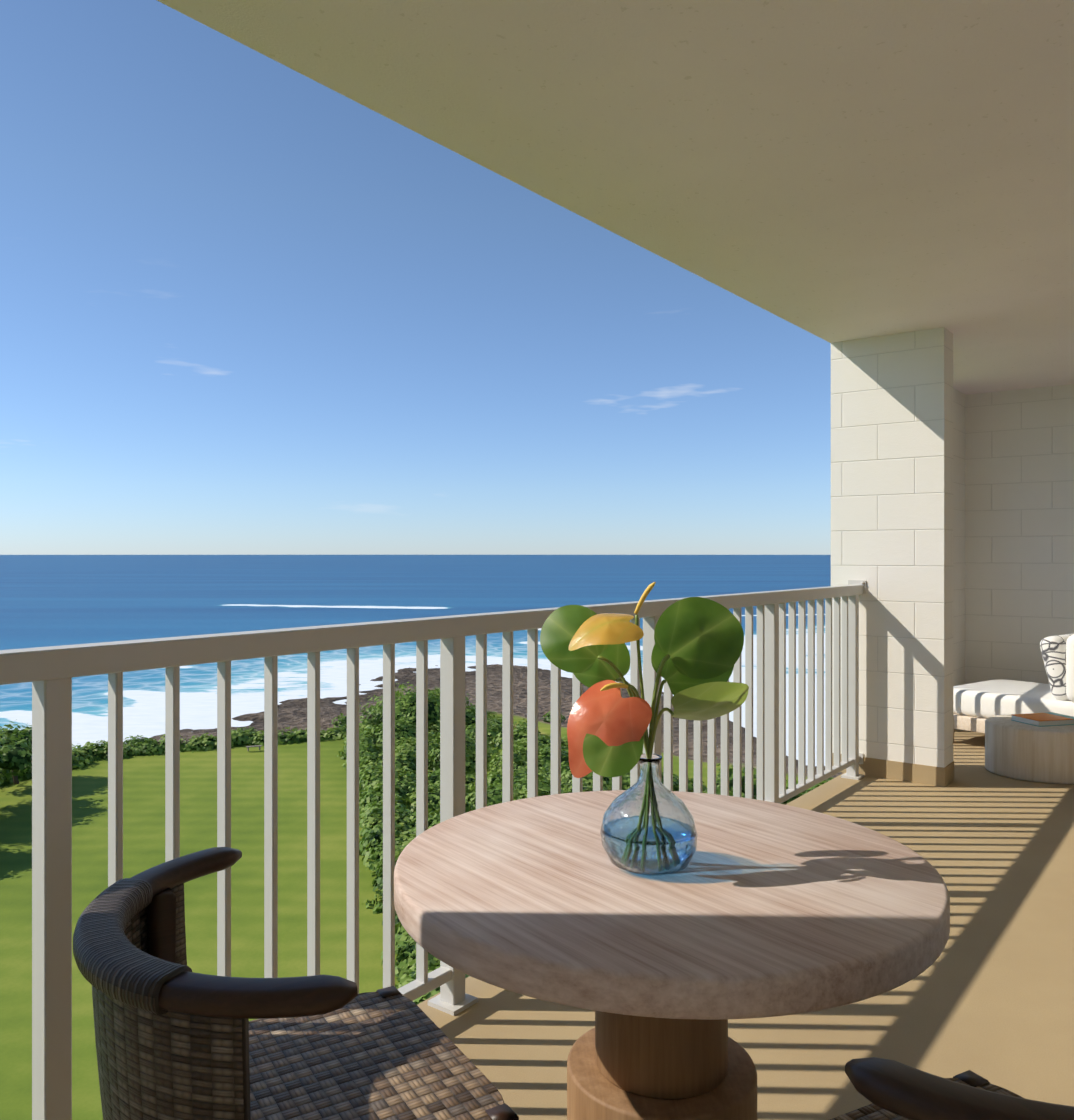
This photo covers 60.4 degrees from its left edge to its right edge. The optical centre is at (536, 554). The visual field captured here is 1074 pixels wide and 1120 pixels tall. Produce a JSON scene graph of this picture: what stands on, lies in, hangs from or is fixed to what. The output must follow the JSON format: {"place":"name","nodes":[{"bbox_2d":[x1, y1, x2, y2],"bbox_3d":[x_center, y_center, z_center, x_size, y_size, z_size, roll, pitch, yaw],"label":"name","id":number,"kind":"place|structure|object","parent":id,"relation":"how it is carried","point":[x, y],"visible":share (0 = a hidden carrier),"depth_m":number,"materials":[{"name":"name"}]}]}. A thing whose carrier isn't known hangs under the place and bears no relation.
{"place":"outdoors","nodes":[
{"label":"outdoors","id":0,"kind":"place"},
{"bbox_2d":[0,555,830,765],"bbox_3d":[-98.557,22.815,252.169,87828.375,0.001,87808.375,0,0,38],"label":"ocean","id":1,"kind":"structure","parent":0,"point":[52,600],"depth_m":455.88,"materials":[{"name":"liquid"}]},
{"bbox_2d":[0,0,830,554],"label":"sky","id":2,"kind":"structure","parent":0,"point":[247,307],"materials":[{"name":"blue"}]},
{"bbox_2d":[0,664,842,1119],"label":"grassy ground","id":3,"kind":"structure","parent":0,"point":[144,812],"depth_m":66.07,"materials":[{"name":"green plant"}]},
{"bbox_2d":[246,745,261,750],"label":"lawn bench","id":4,"kind":"object","parent":3,"relation":"on","point":[259,746],"visible":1,"depth_m":99.87,"materials":[{"name":"grey stone"}]},
{"bbox_2d":[0,697,810,1002],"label":"hedge","id":5,"kind":"object","parent":3,"relation":"on","point":[11,754],"visible":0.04,"depth_m":84.26,"materials":[{"name":"green plant"}]},
{"bbox_2d":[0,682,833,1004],"bbox_3d":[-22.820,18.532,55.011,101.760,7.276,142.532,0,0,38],"label":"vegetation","id":6,"kind":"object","parent":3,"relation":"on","point":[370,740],"materials":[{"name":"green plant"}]},
{"bbox_2d":[157,0,1073,394],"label":"ceiling","id":7,"kind":"structure","parent":0,"point":[835,170],"depth_m":2.68,"materials":[{"name":"beige paint"}]},
{"bbox_2d":[417,729,1073,1119],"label":"balcony floor","id":8,"kind":"structure","parent":0,"point":[989,993],"depth_m":2.61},
{"bbox_2d":[73,847,518,1119],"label":"armchair","id":9,"kind":"object","parent":8,"relation":"on","point":[176,1038],"visible":1,"depth_m":1.35,"materials":[{"name":"brown wicker"}]},
{"bbox_2d":[0,580,865,1119],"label":"balcony railing","id":10,"kind":"object","parent":8,"relation":"on","point":[50,672],"visible":0.73,"depth_m":2.39,"materials":[{"name":"white metal"}]},
{"bbox_2d":[567,1027,756,1119],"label":"table base","id":11,"kind":"object","parent":8,"relation":"on","point":[593,1093],"visible":0.56,"depth_m":1.48,"materials":[{"name":"brown wood"}]},
{"bbox_2d":[595,1011,727,1098],"bbox_3d":[0.211,0.717,1.573,0.224,0.296,0.224,0,0,38],"label":"table pedestal","id":12,"kind":"object","parent":11,"relation":"on","point":[659,1058],"visible":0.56,"depth_m":1.47,"materials":[{"name":"brown wood"}]},
{"bbox_2d":[394,790,949,1019],"bbox_3d":[0.211,0.542,1.573,0.900,0.055,0.900,0,0,-37],"label":"table top","id":13,"kind":"object","parent":12,"relation":"on","point":[754,908],"visible":0.9,"depth_m":1.34,"materials":[{"name":"brown wood"}]},
{"bbox_2d":[600,754,696,875],"bbox_3d":[0.185,0.424,1.526,0.162,0.182,0.162,0,0,38],"label":"glass vase","id":14,"kind":"object","parent":13,"relation":"on","point":[648,827],"visible":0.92,"depth_m":1.47,"materials":[{"name":"clear glass"}]},
{"bbox_2d":[540,605,632,696],"bbox_3d":[0.095,0.295,1.544,0.190,0.418,0.039,0,0,18],"label":"leaf","id":15,"kind":"object","parent":14,"relation":"in","point":[561,626],"depth_m":1.55,"materials":[{"name":"green plant"}]},
{"bbox_2d":[573,643,635,696],"bbox_3d":[0.131,0.316,1.583,0.162,0.376,0.046,0,0,33],"label":"leaf","id":16,"kind":"object","parent":14,"relation":"in","point":[617,656],"depth_m":1.59,"materials":[{"name":"green plant"}]},
{"bbox_2d":[569,613,648,739],"bbox_3d":[0.134,0.301,1.517,0.083,0.405,0.158,0,0,68],"label":"plant","id":17,"kind":"object","parent":14,"relation":"in","point":[606,628],"depth_m":1.50,"materials":[{"name":"yellow plant"}]},
{"bbox_2d":[634,582,655,613],"bbox_3d":[0.176,0.071,1.504,0.037,0.054,0.008,0,0,27],"label":"flower spadix","id":18,"kind":"object","parent":17,"relation":"attached to","point":[649,588],"visible":1,"depth_m":1.50,"materials":[{"name":"yellow plant"}]},
{"bbox_2d":[567,680,651,777],"bbox_3d":[0.117,0.356,1.491,0.138,0.296,0.078,0,0,3],"label":"plant","id":19,"kind":"object","parent":14,"relation":"in","point":[611,717],"depth_m":1.48,"materials":[{"name":"plant"}]},
{"bbox_2d":[600,683,627,690],"bbox_3d":[0.123,0.211,1.473,0.051,0.011,0.008,0,0,-27],"label":"flower spadix","id":20,"kind":"object","parent":19,"relation":"attached to","point":[612,685],"visible":0.96,"depth_m":1.47,"materials":[{"name":"yellow plant"}]},
{"bbox_2d":[583,734,648,776],"bbox_3d":[0.140,0.378,1.471,0.067,0.252,0.131,0,0,67],"label":"leaf","id":21,"kind":"object","parent":14,"relation":"in","point":[602,758],"depth_m":1.45,"materials":[{"name":"green plant"}]},
{"bbox_2d":[651,643,733,727],"bbox_3d":[0.255,0.307,1.576,0.054,0.393,0.172,0,0,69],"label":"leaf","id":22,"kind":"object","parent":14,"relation":"in","point":[674,678],"depth_m":1.57,"materials":[{"name":"green plant"}]},
{"bbox_2d":[649,597,743,747],"bbox_3d":[0.265,0.289,1.575,0.068,0.430,0.186,0,0,76],"label":"leaf","id":23,"kind":"object","parent":14,"relation":"in","point":[698,638],"depth_m":1.57,"materials":[{"name":"green plant"}]},
{"bbox_2d":[649,682,748,758],"bbox_3d":[0.263,0.352,1.502,0.163,0.303,0.097,0,0,4],"label":"leaf","id":24,"kind":"object","parent":14,"relation":"in","point":[708,701],"depth_m":1.49,"materials":[{"name":"green plant"}]},
{"bbox_2d":[830,1057,1073,1119],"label":"armchair","id":25,"kind":"object","parent":8,"relation":"on","point":[889,1089],"visible":1,"depth_m":0.91,"materials":[{"name":"brown wicker"}]},
{"bbox_2d":[953,388,964,685],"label":"wall","id":26,"kind":"structure","parent":8,"relation":"on","point":[958,537],"depth_m":6.97,"materials":[{"name":"white paint"}]},
{"bbox_2d":[953,634,1073,742],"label":"chaise lounge","id":27,"kind":"object","parent":8,"relation":"on","point":[976,705],"visible":0.67,"depth_m":5.85,"materials":[{"name":"white fabric"}]},
{"bbox_2d":[965,384,1073,683],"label":"wall","id":28,"kind":"structure","parent":8,"relation":"on","point":[1019,525],"depth_m":6.92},
{"bbox_2d":[985,715,1073,783],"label":"side table","id":29,"kind":"object","parent":8,"relation":"on","point":[1022,751],"visible":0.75,"depth_m":5.14,"materials":[{"name":"grey wood"}]},
{"bbox_2d":[1011,712,1073,726],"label":"book","id":30,"kind":"object","parent":29,"relation":"on","point":[1045,719],"visible":1,"depth_m":5.29,"materials":[{"name":"orange paper"}]},
{"bbox_2d":[831,327,952,767],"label":"fin wall","id":31,"kind":"structure","parent":0,"point":[892,470],"depth_m":5.16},
{"bbox_2d":[832,753,953,786],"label":"baseboard","id":32,"kind":"structure","parent":31,"relation":"attached to","point":[912,773],"depth_m":5.14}
]}

